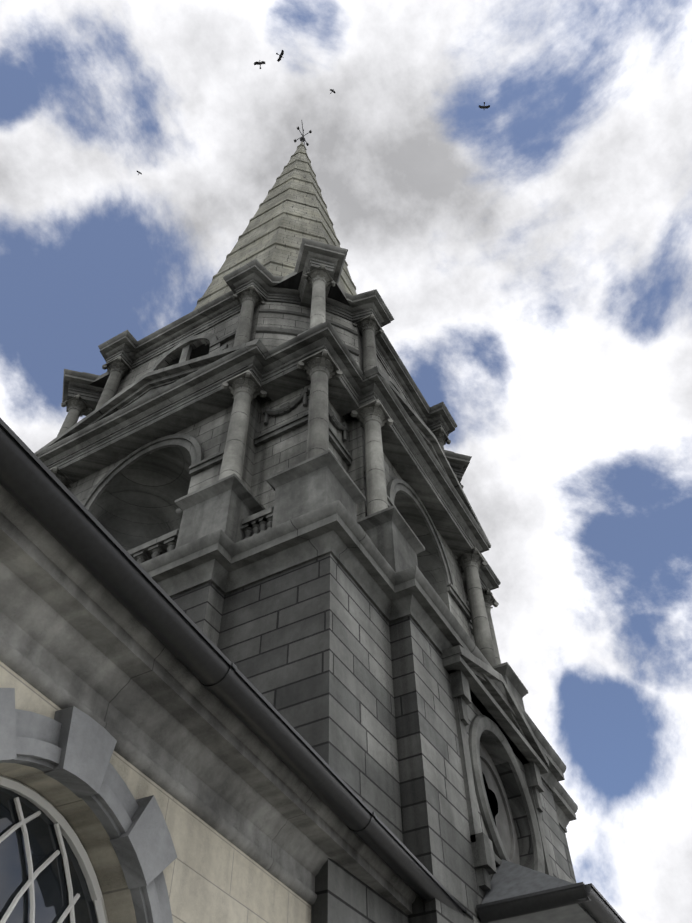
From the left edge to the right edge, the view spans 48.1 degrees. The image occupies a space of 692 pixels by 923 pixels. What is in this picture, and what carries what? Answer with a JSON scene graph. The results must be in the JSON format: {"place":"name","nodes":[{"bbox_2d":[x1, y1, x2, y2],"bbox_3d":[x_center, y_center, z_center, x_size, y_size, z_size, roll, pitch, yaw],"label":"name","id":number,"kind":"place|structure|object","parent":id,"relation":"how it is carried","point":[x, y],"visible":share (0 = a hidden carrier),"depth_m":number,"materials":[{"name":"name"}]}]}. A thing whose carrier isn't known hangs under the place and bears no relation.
{"place":"outdoors","nodes":[
{"label":"outdoors","id":0,"kind":"place"},
{"bbox_2d":[166,344,209,366],"bbox_3d":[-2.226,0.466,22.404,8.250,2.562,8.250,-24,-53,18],"label":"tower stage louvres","id":1,"kind":"object","parent":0,"point":[201,350],"depth_m":20.63,"materials":[{"name":"black"}]},
{"bbox_2d":[89,271,387,394],"bbox_3d":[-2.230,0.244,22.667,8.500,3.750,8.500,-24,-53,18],"label":"tower walls","id":2,"kind":"structure","parent":0,"point":[269,341],"depth_m":20.33,"materials":[{"name":"grey stone"}]},
{"bbox_2d":[62,238,471,481],"bbox_3d":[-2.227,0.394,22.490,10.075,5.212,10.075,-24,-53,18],"label":"upper cornice","id":3,"kind":"structure","parent":2,"relation":"attached to","point":[133,352],"depth_m":21.12,"materials":[{"name":"grey stone"}]},
{"bbox_2d":[254,60,264,68],"bbox_3d":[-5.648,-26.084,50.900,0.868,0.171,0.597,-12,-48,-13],"label":"bird","id":4,"kind":"object","parent":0,"point":[259,63],"visible":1,"depth_m":50.87},
{"bbox_2d":[57,264,463,488],"bbox_3d":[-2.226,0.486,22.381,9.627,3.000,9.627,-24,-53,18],"label":"columns","id":5,"kind":"structure","parent":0,"point":[319,279],"depth_m":20.11,"materials":[{"name":"grey stone"}]},
{"bbox_2d":[67,384,474,642],"bbox_3d":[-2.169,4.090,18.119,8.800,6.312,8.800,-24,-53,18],"label":"tower walls","id":6,"kind":"structure","parent":0,"point":[262,463],"depth_m":16.08,"materials":[{"name":"grey stone"}]},
{"bbox_2d":[34,320,500,635],"bbox_3d":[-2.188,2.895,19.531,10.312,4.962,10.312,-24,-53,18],"label":"cornice","id":7,"kind":"structure","parent":6,"relation":"attached to","point":[144,415],"depth_m":17.41,"materials":[{"name":"grey stone"}]},
{"bbox_2d":[90,446,449,609],"bbox_3d":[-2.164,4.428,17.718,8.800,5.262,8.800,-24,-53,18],"label":"tower stage niches","id":8,"kind":"object","parent":6,"relation":"in","point":[135,505],"visible":0.17,"depth_m":17.41,"materials":[{"name":"grey stone"}]},
{"bbox_2d":[49,349,500,665],"bbox_3d":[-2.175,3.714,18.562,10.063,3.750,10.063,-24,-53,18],"label":"columns","id":9,"kind":"structure","parent":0,"point":[320,369],"depth_m":15.98,"materials":[{"name":"grey stone"}]},
{"bbox_2d":[193,142,356,310],"bbox_3d":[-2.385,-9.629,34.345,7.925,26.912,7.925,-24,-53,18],"label":"spire","id":10,"kind":"structure","parent":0,"point":[277,229],"depth_m":30.61,"materials":[{"name":"stone"}]},
{"bbox_2d":[294,120,311,145],"bbox_3d":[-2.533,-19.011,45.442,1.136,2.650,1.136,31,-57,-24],"label":"weather vane","id":11,"kind":"object","parent":10,"relation":"on","point":[302,138],"visible":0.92,"depth_m":45.45,"materials":[{"name":"grey metal"}]},
{"bbox_2d":[276,50,283,61],"bbox_3d":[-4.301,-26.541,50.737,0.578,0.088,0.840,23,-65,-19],"label":"bird","id":12,"kind":"object","parent":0,"point":[280,55],"visible":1,"depth_m":50.73},
{"bbox_2d":[0,0,691,922],"label":"sky","id":13,"kind":"structure","parent":0,"point":[529,253],"materials":[{"name":"white"}]},
{"bbox_2d":[479,102,490,108],"bbox_3d":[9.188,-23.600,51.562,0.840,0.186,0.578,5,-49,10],"label":"bird","id":14,"kind":"object","parent":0,"point":[484,107],"visible":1,"depth_m":51.59},
{"label":"ground","id":15,"kind":"structure","parent":0,"visible":0},
{"bbox_2d":[0,661,310,922],"bbox_3d":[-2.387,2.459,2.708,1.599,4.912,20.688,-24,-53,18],"label":"church wall","id":16,"kind":"structure","parent":15,"relation":"on","point":[211,875],"depth_m":5.89,"materials":[{"name":"beige stone"}]},
{"bbox_2d":[0,688,176,922],"bbox_3d":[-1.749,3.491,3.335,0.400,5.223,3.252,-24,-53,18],"label":"window surround","id":17,"kind":"object","parent":16,"relation":"attached to","point":[72,748],"visible":1,"depth_m":5.22,"materials":[{"name":"grey stone"}]},
{"bbox_2d":[0,775,107,922],"bbox_3d":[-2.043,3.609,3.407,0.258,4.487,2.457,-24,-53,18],"label":"church window bars","id":18,"kind":"object","parent":17,"relation":"in","point":[51,812],"visible":0.96,"depth_m":5.11,"materials":[{"name":"grey metal"}]},
{"bbox_2d":[0,787,97,922],"bbox_3d":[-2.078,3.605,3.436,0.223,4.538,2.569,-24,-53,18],"label":"window glass","id":19,"kind":"object","parent":18,"relation":"in","point":[51,895],"depth_m":4.98,"materials":[{"name":"black glass"}]},
{"bbox_2d":[0,485,416,914],"bbox_3d":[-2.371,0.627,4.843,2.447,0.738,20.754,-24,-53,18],"label":"eaves cornice","id":20,"kind":"structure","parent":16,"relation":"attached to","point":[76,633],"depth_m":5.91,"materials":[{"name":"grey stone"}]},
{"bbox_2d":[0,418,472,919],"bbox_3d":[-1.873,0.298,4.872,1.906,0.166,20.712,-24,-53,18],"label":"gutter","id":21,"kind":"object","parent":20,"relation":"attached to","point":[32,484],"visible":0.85,"depth_m":5.73,"materials":[{"name":"grey metal"}]},
{"bbox_2d":[171,553,575,922],"bbox_3d":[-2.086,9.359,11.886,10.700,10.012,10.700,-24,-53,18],"label":"tower shaft","id":22,"kind":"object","parent":15,"relation":"on","point":[344,676],"visible":0.25,"depth_m":10.20,"materials":[{"name":"grey stone"}]},
{"bbox_2d":[127,450,577,891],"bbox_3d":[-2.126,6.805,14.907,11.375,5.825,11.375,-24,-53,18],"label":"stone trim","id":23,"kind":"structure","parent":22,"relation":"attached to","point":[232,534],"depth_m":12.42,"materials":[{"name":"grey stone"}]},
{"bbox_2d":[480,742,519,864],"bbox_3d":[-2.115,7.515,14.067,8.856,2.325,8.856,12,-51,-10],"label":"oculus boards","id":24,"kind":"object","parent":22,"relation":"attached to","point":[505,827],"visible":0.1,"depth_m":12.98,"materials":[{"name":"grey wood"}]},
{"bbox_2d":[482,859,573,903],"bbox_3d":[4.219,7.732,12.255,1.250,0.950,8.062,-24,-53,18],"label":"roof","id":25,"kind":"structure","parent":22,"relation":"attached to","point":[509,879],"depth_m":10.03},
{"bbox_2d":[488,903,595,922],"bbox_3d":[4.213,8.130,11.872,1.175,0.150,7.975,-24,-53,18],"label":"soffit","id":26,"kind":"structure","parent":25,"relation":"attached to","point":[575,913],"depth_m":9.69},
{"bbox_2d":[476,882,625,922],"bbox_3d":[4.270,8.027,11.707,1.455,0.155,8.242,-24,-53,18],"label":"porch gutter","id":27,"kind":"object","parent":25,"relation":"attached to","point":[593,902],"visible":1,"depth_m":9.42,"materials":[{"name":"grey metal"}]}
]}

